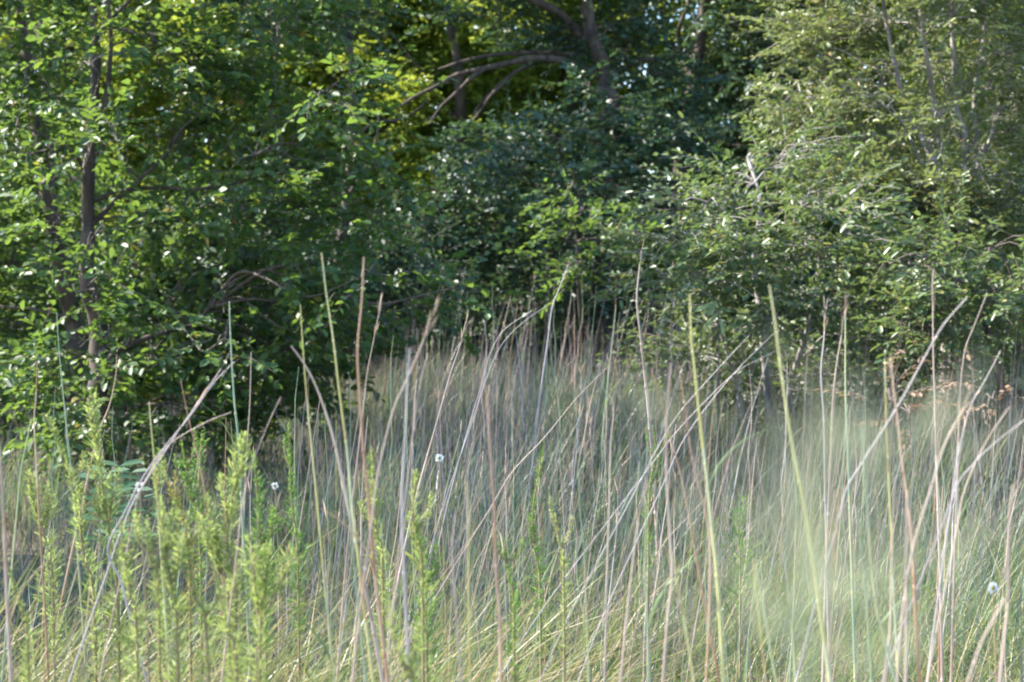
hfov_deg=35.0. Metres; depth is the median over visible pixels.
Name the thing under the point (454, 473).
grass stalk
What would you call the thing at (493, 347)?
grass stalk
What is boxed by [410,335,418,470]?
grass stalk
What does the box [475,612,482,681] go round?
grass stalk
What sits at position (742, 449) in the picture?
grass stalk
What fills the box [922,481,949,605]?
grass stalk
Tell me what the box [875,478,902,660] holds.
grass stalk
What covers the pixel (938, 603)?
grass stalk
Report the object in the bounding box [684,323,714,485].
grass stalk
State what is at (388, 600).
grass stalk
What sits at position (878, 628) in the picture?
grass stalk
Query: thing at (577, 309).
shrub
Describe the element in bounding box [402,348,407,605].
grass stalk
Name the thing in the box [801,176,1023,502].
bush
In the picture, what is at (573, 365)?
grass stalk
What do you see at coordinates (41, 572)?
grass stalk
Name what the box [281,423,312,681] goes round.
feathery weed
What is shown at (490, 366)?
grass stalk
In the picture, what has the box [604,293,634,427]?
grass stalk
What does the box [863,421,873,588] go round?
grass stalk
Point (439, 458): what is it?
white flower
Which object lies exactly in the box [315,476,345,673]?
grass stalk
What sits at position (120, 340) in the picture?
shrub
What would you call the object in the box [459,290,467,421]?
grass stalk
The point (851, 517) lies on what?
grass stalk
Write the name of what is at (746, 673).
grass stalk
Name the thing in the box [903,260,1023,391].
shrub
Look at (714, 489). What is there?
grass stalk
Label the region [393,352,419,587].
grass stalk
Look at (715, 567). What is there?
grass stalk
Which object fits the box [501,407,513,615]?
grass stalk
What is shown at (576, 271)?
sapling
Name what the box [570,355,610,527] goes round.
grass stalk
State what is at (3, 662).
grass stalk
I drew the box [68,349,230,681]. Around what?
grass stalk
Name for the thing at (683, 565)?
grass stalk
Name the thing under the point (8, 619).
grass stalk
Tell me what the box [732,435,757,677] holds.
grass stalk
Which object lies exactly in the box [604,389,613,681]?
grass stalk
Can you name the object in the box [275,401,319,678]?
grass stalk
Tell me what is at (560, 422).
grass stalk
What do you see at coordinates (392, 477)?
grass stalk
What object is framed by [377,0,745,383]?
tree
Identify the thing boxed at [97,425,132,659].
grass stalk
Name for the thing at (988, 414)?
dead shrub
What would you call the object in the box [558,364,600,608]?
grass stalk
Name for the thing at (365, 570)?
grass stalk
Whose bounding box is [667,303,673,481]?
grass stalk
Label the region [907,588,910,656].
grass stalk
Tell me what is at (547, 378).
grass stalk
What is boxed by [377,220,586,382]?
shrub
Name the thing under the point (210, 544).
feathery weed
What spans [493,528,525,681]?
feathery weed
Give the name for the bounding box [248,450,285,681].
feathery weed
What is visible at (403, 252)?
tree
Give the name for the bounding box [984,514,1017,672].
grass stalk
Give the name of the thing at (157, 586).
feathery weed
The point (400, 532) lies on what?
grass stalk
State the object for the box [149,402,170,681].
grass stalk
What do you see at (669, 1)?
sky
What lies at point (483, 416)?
grass stalk
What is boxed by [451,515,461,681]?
grass stalk
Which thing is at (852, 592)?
grass stalk
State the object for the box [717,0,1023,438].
tree
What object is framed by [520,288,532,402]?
grass stalk
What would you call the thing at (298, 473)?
grass stalk
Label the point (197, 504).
feathery weed
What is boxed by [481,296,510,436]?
grass stalk
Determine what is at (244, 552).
grass stalk
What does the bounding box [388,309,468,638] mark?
grass stalk
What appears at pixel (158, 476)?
feathery weed
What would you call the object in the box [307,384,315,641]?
grass stalk
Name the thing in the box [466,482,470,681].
grass stalk
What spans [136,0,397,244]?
tree
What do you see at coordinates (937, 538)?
grass stalk
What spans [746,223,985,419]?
shrub
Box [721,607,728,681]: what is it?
grass stalk
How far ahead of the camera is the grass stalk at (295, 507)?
5.97 m
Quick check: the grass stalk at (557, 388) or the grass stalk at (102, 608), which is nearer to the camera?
the grass stalk at (102, 608)
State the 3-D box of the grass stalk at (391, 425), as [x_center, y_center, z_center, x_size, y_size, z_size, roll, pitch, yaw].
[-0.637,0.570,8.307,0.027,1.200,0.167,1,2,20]
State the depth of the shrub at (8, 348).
15.09 m
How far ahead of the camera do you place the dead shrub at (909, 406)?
7.73 m
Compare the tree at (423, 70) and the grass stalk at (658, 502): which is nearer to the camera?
the grass stalk at (658, 502)
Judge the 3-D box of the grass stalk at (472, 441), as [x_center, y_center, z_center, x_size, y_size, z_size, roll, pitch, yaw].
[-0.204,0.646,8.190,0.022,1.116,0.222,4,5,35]
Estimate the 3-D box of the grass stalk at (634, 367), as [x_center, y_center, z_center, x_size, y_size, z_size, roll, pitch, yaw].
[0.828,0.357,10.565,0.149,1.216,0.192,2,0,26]
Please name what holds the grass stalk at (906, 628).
on the ground at (10, 532)
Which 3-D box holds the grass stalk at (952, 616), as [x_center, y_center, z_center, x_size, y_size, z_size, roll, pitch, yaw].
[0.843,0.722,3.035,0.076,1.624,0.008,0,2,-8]
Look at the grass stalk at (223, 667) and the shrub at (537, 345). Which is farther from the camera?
the shrub at (537, 345)
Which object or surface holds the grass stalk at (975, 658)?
on the ground at (10, 532)
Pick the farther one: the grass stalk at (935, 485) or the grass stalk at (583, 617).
the grass stalk at (935, 485)
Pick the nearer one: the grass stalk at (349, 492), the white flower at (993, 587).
the white flower at (993, 587)
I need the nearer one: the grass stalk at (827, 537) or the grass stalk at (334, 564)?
the grass stalk at (827, 537)
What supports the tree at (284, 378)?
on the ground at (10, 532)
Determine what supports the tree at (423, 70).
on the ground at (10, 532)
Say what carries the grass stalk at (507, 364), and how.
on the ground at (10, 532)
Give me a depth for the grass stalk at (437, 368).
10.97 m
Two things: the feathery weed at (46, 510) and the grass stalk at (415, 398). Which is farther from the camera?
the grass stalk at (415, 398)
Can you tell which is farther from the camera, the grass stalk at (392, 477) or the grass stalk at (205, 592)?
the grass stalk at (392, 477)
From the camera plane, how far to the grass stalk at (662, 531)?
4.82 m
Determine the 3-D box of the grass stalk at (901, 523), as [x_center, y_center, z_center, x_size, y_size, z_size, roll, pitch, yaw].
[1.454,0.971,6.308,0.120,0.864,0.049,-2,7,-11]
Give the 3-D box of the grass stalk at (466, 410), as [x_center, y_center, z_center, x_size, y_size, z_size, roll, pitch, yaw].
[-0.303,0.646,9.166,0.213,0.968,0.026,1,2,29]
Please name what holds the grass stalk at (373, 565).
on the ground at (10, 532)
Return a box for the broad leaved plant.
[77,459,164,681]
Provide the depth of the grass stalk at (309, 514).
6.56 m
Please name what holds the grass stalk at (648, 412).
on the ground at (10, 532)
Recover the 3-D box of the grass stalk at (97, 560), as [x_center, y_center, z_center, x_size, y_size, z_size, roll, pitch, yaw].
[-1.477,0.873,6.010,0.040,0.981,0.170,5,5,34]
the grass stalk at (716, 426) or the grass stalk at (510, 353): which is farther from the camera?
the grass stalk at (510, 353)
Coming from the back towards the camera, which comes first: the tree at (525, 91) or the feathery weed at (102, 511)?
the tree at (525, 91)
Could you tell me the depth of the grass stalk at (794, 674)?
2.57 m
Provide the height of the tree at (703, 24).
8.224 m
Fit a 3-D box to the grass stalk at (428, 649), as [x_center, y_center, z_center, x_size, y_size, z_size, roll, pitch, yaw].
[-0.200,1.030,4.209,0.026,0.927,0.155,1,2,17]
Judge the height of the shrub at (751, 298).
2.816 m
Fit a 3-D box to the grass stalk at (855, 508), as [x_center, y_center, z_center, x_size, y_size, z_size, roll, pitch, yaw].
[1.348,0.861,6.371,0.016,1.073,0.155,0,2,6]
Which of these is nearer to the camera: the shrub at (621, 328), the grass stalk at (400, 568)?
the grass stalk at (400, 568)
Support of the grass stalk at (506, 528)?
on the ground at (10, 532)
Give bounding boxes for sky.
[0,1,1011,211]
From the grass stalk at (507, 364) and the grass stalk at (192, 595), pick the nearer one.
the grass stalk at (192, 595)
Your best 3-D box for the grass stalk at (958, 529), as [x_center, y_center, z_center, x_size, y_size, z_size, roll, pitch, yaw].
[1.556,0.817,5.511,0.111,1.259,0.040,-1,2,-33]
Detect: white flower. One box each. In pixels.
[135,482,149,681]
[271,482,283,676]
[435,454,447,680]
[988,582,998,681]
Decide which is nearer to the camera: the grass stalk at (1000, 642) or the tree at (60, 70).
the grass stalk at (1000, 642)
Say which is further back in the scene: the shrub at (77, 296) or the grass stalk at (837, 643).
the shrub at (77, 296)
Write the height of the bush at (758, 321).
2.900 m
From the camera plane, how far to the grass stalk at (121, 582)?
2.93 m
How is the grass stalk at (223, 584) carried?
on the ground at (10, 532)
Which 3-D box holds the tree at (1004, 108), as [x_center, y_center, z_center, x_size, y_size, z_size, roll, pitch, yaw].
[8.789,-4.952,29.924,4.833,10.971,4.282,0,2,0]
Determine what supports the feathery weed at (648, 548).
on the ground at (10, 532)
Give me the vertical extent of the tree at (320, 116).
9.736 m
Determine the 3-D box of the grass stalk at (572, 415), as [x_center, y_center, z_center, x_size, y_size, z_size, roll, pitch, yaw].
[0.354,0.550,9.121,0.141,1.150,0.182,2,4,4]
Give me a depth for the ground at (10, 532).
8.23 m
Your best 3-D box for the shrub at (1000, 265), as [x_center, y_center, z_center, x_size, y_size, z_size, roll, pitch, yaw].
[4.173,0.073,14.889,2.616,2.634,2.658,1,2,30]
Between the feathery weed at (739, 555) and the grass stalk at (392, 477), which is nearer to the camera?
the feathery weed at (739, 555)
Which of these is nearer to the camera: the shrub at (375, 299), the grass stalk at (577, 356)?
the grass stalk at (577, 356)
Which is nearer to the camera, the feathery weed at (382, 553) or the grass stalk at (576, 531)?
the feathery weed at (382, 553)
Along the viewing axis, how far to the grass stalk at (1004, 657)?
3.82 m
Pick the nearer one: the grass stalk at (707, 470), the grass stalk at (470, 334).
the grass stalk at (707, 470)
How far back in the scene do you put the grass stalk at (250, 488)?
4.95 m
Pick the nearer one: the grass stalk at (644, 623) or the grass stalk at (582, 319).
the grass stalk at (644, 623)
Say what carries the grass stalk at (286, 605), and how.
on the ground at (10, 532)
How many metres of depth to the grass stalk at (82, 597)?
3.47 m
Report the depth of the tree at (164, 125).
23.20 m
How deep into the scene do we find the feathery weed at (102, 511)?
3.21 m
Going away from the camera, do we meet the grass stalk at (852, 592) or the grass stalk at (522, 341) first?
the grass stalk at (852, 592)
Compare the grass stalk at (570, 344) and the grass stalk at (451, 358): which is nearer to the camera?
the grass stalk at (451, 358)
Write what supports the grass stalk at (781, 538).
on the ground at (10, 532)
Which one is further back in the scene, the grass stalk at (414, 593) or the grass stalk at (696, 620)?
the grass stalk at (696, 620)
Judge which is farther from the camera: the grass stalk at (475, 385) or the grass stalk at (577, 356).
the grass stalk at (577, 356)
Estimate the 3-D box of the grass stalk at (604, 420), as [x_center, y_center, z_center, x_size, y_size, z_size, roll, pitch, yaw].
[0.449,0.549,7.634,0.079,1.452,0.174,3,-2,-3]
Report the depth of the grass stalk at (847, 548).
4.80 m
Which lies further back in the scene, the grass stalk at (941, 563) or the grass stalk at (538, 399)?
the grass stalk at (538, 399)
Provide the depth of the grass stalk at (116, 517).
5.74 m
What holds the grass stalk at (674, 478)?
on the ground at (10, 532)
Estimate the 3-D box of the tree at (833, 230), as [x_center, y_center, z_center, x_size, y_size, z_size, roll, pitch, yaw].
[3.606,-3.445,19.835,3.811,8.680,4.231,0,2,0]
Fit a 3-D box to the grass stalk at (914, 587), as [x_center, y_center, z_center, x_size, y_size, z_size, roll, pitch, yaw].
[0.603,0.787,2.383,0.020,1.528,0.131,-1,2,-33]
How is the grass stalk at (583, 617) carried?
on the ground at (10, 532)
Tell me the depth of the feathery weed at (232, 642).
2.52 m
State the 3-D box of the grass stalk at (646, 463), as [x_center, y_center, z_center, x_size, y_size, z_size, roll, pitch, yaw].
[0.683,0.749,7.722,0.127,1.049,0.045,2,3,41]
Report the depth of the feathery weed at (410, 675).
2.21 m
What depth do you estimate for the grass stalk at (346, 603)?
4.23 m
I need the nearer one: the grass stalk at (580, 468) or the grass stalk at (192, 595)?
the grass stalk at (192, 595)
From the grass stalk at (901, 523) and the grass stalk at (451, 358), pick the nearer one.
the grass stalk at (901, 523)
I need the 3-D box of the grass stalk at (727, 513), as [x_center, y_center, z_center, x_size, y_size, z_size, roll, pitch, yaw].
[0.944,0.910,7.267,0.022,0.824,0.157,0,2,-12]
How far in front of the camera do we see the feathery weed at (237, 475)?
3.01 m
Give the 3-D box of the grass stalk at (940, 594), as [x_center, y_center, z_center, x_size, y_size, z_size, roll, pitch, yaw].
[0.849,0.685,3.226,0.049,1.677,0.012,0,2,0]
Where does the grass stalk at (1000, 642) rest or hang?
on the ground at (10, 532)
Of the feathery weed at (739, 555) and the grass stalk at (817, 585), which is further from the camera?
the feathery weed at (739, 555)
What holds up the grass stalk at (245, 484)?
on the ground at (10, 532)
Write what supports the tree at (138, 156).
on the ground at (10, 532)
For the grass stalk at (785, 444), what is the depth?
7.55 m
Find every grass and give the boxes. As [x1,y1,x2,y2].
[0,300,1023,681]
[0,313,1023,681]
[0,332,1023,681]
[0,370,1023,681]
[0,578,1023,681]
[4,530,1023,681]
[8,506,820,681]
[443,488,1023,681]
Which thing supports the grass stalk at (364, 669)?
on the ground at (10, 532)
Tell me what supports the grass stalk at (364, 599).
on the ground at (10, 532)
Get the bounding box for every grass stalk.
[0,451,65,681]
[1,419,31,681]
[26,483,58,678]
[34,360,49,681]
[43,389,55,636]
[46,355,116,681]
[51,510,63,671]
[56,312,115,681]
[62,596,79,681]
[64,405,83,619]
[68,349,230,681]
[76,551,105,679]
[79,494,106,680]
[85,466,123,681]
[91,448,106,675]
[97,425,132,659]
[98,430,104,657]
[99,412,230,681]
[107,362,234,681]
[112,409,123,654]
[121,442,173,664]
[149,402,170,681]
[166,456,198,653]
[180,380,241,681]
[182,301,251,681]
[189,522,195,680]
[204,554,206,680]
[219,436,225,676]
[221,397,280,681]
[223,428,233,655]
[238,363,250,636]
[247,446,257,617]
[268,305,334,681]
[269,490,281,669]
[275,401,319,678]
[276,540,290,681]
[278,369,298,673]
[278,547,306,678]
[285,373,309,639]
[291,345,383,681]
[301,257,389,681]
[303,403,328,669]
[304,434,338,642]
[305,413,319,644]
[305,502,332,681]
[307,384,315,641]
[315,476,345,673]
[321,253,391,681]
[332,390,362,646]
[335,520,357,675]
[336,293,382,680]
[346,490,366,681]
[349,377,354,637]
[351,294,442,681]
[353,417,367,681]
[357,566,371,644]
[381,335,393,532]
[381,530,396,676]
[385,355,427,681]
[387,459,402,645]
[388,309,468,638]
[391,379,594,681]
[391,460,397,551]
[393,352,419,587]
[395,505,420,677]
[400,307,543,681]
[401,348,409,681]
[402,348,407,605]
[409,419,463,653]
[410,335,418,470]
[415,311,530,668]
[417,323,424,485]
[424,596,438,681]
[434,366,448,587]
[435,401,437,524]
[436,486,442,622]
[437,318,441,432]
[444,293,462,418]
[447,270,464,398]
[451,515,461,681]
[452,371,471,502]
[454,267,465,386]
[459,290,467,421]
[459,358,485,563]
[465,303,491,507]
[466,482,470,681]
[469,317,473,429]
[470,391,482,626]
[471,547,492,678]
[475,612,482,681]
[476,328,494,395]
[479,369,502,681]
[480,320,486,566]
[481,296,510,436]
[484,288,499,435]
[485,393,498,558]
[486,402,514,561]
[488,449,510,638]
[492,320,515,446]
[496,351,774,681]
[497,630,502,680]
[499,369,505,521]
[500,490,534,681]
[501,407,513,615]
[505,303,517,423]
[505,485,526,675]
[508,276,535,417]
[508,452,544,662]
[510,304,537,473]
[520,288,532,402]
[520,324,526,436]
[524,257,570,570]
[526,249,560,423]
[527,328,553,505]
[533,302,535,389]
[539,338,746,681]
[540,316,566,532]
[543,585,545,681]
[544,278,551,388]
[546,303,553,511]
[549,343,566,519]
[557,284,572,400]
[557,406,582,656]
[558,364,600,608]
[560,341,589,524]
[567,286,596,508]
[567,319,590,448]
[567,324,574,477]
[568,316,571,390]
[568,364,583,565]
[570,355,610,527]
[570,502,587,678]
[572,313,582,414]
[572,452,577,662]
[574,394,596,601]
[576,365,598,525]
[578,332,774,681]
[578,470,589,681]
[579,269,582,402]
[580,331,592,545]
[584,394,600,594]
[588,274,609,369]
[590,308,622,604]
[594,429,605,618]
[600,515,619,675]
[602,472,620,681]
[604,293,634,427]
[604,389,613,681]
[617,311,623,505]
[619,480,646,681]
[622,305,648,460]
[627,303,649,467]
[633,492,652,681]
[636,241,662,640]
[639,423,665,653]
[640,462,657,597]
[643,263,674,426]
[644,395,659,546]
[644,491,712,681]
[645,427,675,659]
[647,361,684,489]
[649,539,660,645]
[651,369,719,681]
[652,440,680,643]
[655,340,656,480]
[659,523,668,657]
[661,362,673,681]
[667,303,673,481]
[671,461,694,671]
[673,559,694,681]
[680,376,710,681]
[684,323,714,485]
[686,535,710,681]
[689,294,771,681]
[692,376,716,616]
[694,536,709,681]
[711,398,723,567]
[712,351,719,514]
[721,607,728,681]
[722,468,728,614]
[723,359,767,540]
[727,535,795,681]
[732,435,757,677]
[735,593,748,681]
[744,559,758,681]
[745,589,750,680]
[746,368,751,596]
[752,561,766,681]
[754,564,776,681]
[764,478,793,598]
[769,285,831,681]
[774,453,785,626]
[780,348,799,606]
[789,448,823,681]
[795,297,966,681]
[811,444,846,627]
[816,404,847,680]
[820,292,830,669]
[821,291,848,681]
[826,491,839,681]
[831,451,861,654]
[832,596,845,681]
[835,407,850,569]
[837,465,863,582]
[845,315,856,681]
[850,359,897,670]
[854,428,856,588]
[856,506,941,681]
[857,400,865,590]
[861,423,922,681]
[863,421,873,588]
[873,449,904,567]
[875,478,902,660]
[875,483,904,567]
[875,492,878,659]
[882,420,1023,681]
[883,477,895,681]
[886,592,901,678]
[890,356,920,681]
[896,388,971,681]
[904,490,907,681]
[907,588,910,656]
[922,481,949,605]
[926,350,1000,680]
[926,406,1009,681]
[928,394,938,600]
[930,264,943,681]
[932,414,965,617]
[933,448,951,608]
[936,486,942,681]
[937,435,947,669]
[943,428,977,672]
[950,294,986,681]
[951,437,965,631]
[957,442,974,629]
[966,598,1004,681]
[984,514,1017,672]
[990,609,1002,679]
[992,437,1023,658]
[998,484,1014,681]
[1004,595,1009,681]
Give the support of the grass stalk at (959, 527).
on the ground at (10, 532)
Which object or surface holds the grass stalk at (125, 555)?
on the ground at (10, 532)
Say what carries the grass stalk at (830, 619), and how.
on the ground at (10, 532)
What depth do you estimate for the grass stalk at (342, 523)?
6.33 m
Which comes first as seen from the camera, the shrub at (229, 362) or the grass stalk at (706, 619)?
the grass stalk at (706, 619)
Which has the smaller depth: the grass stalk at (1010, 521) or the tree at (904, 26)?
the grass stalk at (1010, 521)
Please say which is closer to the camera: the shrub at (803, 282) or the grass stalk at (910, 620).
the grass stalk at (910, 620)
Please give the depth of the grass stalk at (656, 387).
9.37 m
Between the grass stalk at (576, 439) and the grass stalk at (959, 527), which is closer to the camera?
the grass stalk at (959, 527)
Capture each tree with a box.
[0,0,67,296]
[0,0,189,282]
[0,0,190,480]
[0,0,553,494]
[0,4,278,419]
[0,10,115,159]
[2,6,232,264]
[25,0,271,280]
[57,0,340,366]
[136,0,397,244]
[154,0,502,414]
[196,3,430,233]
[235,0,485,281]
[283,0,530,301]
[326,0,570,332]
[357,19,546,298]
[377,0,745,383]
[383,0,595,345]
[419,0,694,250]
[524,0,791,256]
[526,0,706,207]
[559,0,840,374]
[639,0,843,256]
[660,0,966,293]
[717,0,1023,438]
[769,0,1023,286]
[785,11,973,235]
[892,1,1023,288]
[895,0,1023,299]
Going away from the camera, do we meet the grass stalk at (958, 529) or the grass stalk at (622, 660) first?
the grass stalk at (622, 660)
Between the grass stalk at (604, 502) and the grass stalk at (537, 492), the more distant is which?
the grass stalk at (604, 502)
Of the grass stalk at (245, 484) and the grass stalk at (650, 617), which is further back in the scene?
the grass stalk at (245, 484)
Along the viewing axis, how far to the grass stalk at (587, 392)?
8.96 m
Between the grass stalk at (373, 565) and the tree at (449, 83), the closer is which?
the grass stalk at (373, 565)
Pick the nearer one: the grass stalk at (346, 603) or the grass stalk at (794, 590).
the grass stalk at (794, 590)
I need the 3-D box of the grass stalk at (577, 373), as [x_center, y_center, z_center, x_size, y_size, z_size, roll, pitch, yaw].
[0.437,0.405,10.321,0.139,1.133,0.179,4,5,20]
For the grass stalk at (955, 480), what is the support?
on the ground at (10, 532)
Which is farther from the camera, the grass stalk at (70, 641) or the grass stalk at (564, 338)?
the grass stalk at (564, 338)
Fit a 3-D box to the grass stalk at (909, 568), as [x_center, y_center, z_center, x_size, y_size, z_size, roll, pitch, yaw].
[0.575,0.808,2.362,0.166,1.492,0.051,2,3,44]
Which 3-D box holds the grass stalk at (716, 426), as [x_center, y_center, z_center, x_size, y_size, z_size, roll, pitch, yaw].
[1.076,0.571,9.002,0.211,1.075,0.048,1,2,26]
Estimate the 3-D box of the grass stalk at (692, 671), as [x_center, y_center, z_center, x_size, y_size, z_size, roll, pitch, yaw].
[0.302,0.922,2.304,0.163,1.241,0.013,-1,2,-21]
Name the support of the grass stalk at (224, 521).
on the ground at (10, 532)
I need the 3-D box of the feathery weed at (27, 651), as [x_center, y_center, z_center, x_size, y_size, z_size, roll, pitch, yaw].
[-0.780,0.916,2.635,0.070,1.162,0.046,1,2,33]
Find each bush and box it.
[582,81,962,501]
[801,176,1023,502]
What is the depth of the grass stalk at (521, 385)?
9.30 m
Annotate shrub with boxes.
[0,227,241,415]
[0,262,82,422]
[1,224,175,383]
[112,186,319,394]
[162,169,414,377]
[273,214,471,382]
[372,282,532,375]
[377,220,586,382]
[431,219,637,376]
[476,218,727,375]
[530,224,768,375]
[570,229,812,376]
[637,329,1020,681]
[674,225,849,380]
[687,210,940,382]
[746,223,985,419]
[813,224,1021,386]
[813,344,959,552]
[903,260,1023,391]
[909,349,1023,574]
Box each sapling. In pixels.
[497,168,666,389]
[693,300,724,528]
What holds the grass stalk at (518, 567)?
on the ground at (10, 532)
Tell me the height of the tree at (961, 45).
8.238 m
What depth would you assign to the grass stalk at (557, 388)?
8.96 m
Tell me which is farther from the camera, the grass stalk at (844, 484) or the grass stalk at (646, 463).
the grass stalk at (646, 463)
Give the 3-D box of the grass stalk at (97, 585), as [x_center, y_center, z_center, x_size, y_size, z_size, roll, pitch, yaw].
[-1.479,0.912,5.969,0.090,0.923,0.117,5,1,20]
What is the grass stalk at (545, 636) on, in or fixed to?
on the ground at (10, 532)
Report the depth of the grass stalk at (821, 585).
2.52 m
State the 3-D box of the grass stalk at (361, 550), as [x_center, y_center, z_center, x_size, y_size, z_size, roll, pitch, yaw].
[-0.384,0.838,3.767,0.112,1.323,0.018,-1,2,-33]
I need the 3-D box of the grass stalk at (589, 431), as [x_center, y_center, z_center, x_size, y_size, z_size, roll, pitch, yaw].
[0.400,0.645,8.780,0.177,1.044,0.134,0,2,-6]
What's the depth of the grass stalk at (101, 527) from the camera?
6.38 m
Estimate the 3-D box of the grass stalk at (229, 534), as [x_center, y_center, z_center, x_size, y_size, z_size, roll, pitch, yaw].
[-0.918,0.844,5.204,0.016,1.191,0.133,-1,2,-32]
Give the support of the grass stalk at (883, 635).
on the ground at (10, 532)
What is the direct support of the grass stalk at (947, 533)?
on the ground at (10, 532)
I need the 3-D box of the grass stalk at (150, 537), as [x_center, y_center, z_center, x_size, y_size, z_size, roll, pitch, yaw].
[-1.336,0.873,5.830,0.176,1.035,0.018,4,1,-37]
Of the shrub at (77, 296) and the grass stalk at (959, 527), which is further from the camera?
the shrub at (77, 296)
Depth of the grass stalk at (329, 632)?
2.94 m
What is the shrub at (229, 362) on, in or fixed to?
on the ground at (10, 532)
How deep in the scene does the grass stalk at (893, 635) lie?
4.01 m
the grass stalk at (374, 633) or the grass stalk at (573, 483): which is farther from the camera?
the grass stalk at (573, 483)
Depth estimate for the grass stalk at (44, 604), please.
3.38 m
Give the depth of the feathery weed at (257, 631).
2.72 m
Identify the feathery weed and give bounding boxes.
[3,552,43,681]
[23,468,68,681]
[44,409,109,681]
[81,389,144,681]
[116,512,155,681]
[132,509,174,681]
[149,447,183,681]
[157,496,207,681]
[162,462,198,681]
[172,427,209,679]
[184,511,224,681]
[190,492,247,681]
[204,430,260,680]
[211,555,248,681]
[229,530,301,681]
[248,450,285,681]
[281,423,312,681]
[357,446,398,681]
[384,601,429,681]
[400,468,444,681]
[402,533,449,681]
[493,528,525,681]
[523,441,551,680]
[548,492,573,681]
[641,425,671,681]
[718,491,761,681]
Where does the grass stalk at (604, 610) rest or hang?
on the ground at (10, 532)
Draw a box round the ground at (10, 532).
[0,322,1020,681]
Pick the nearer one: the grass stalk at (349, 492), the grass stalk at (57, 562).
the grass stalk at (57, 562)
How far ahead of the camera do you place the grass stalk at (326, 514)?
4.77 m
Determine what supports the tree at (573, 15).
on the ground at (10, 532)
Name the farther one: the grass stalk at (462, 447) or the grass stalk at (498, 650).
the grass stalk at (462, 447)
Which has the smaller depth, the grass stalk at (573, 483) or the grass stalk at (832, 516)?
the grass stalk at (832, 516)
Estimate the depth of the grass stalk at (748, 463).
6.44 m
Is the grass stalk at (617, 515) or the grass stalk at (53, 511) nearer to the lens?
the grass stalk at (617, 515)
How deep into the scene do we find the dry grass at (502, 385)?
7.62 m
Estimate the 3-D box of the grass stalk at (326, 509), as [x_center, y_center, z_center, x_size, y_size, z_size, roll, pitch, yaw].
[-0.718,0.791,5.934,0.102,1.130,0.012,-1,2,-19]
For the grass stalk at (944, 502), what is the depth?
6.55 m
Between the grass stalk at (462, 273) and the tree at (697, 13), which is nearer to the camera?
the grass stalk at (462, 273)
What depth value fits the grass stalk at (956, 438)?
4.56 m
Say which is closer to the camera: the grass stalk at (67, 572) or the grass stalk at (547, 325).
the grass stalk at (67, 572)
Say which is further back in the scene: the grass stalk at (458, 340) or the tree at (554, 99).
the tree at (554, 99)
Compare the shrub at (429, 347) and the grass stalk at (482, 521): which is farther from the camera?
the shrub at (429, 347)
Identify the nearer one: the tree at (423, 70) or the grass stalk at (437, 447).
the grass stalk at (437, 447)
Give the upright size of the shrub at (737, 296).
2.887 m
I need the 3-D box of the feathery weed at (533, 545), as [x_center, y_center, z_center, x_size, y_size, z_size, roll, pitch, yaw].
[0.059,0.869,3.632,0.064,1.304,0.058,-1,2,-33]
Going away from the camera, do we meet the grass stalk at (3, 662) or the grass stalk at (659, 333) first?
the grass stalk at (3, 662)
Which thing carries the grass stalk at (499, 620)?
on the ground at (10, 532)
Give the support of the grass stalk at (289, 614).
on the ground at (10, 532)
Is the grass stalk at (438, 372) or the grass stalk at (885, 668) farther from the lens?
the grass stalk at (438, 372)
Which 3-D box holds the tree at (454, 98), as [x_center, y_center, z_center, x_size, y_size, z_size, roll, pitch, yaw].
[-1.741,-5.010,29.777,5.369,11.098,4.488,0,2,0]
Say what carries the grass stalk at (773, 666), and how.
on the ground at (10, 532)
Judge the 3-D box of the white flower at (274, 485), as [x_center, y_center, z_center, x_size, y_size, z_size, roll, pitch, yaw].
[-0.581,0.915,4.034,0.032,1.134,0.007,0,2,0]
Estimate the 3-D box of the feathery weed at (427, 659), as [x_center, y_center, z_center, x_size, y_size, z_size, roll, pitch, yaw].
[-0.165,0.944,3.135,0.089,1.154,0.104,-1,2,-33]
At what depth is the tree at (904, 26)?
30.22 m
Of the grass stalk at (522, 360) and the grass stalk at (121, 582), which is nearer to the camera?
the grass stalk at (121, 582)
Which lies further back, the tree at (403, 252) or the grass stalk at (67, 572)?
the tree at (403, 252)
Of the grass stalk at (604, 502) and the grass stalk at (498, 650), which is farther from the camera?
the grass stalk at (604, 502)
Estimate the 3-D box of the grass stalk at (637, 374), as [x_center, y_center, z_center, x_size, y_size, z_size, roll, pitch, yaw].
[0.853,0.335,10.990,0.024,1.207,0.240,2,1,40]
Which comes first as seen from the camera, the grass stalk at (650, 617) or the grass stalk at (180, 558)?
the grass stalk at (650, 617)
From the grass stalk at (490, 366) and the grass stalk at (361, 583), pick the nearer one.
the grass stalk at (361, 583)
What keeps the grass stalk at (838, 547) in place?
on the ground at (10, 532)
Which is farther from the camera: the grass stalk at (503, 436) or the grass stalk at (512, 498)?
the grass stalk at (503, 436)
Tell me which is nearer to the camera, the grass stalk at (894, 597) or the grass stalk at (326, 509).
the grass stalk at (894, 597)
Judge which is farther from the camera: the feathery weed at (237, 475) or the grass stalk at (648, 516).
the grass stalk at (648, 516)
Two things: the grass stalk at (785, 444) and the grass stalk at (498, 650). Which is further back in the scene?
the grass stalk at (785, 444)
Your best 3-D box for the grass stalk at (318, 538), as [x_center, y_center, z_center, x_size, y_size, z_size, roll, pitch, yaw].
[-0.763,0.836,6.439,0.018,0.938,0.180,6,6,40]

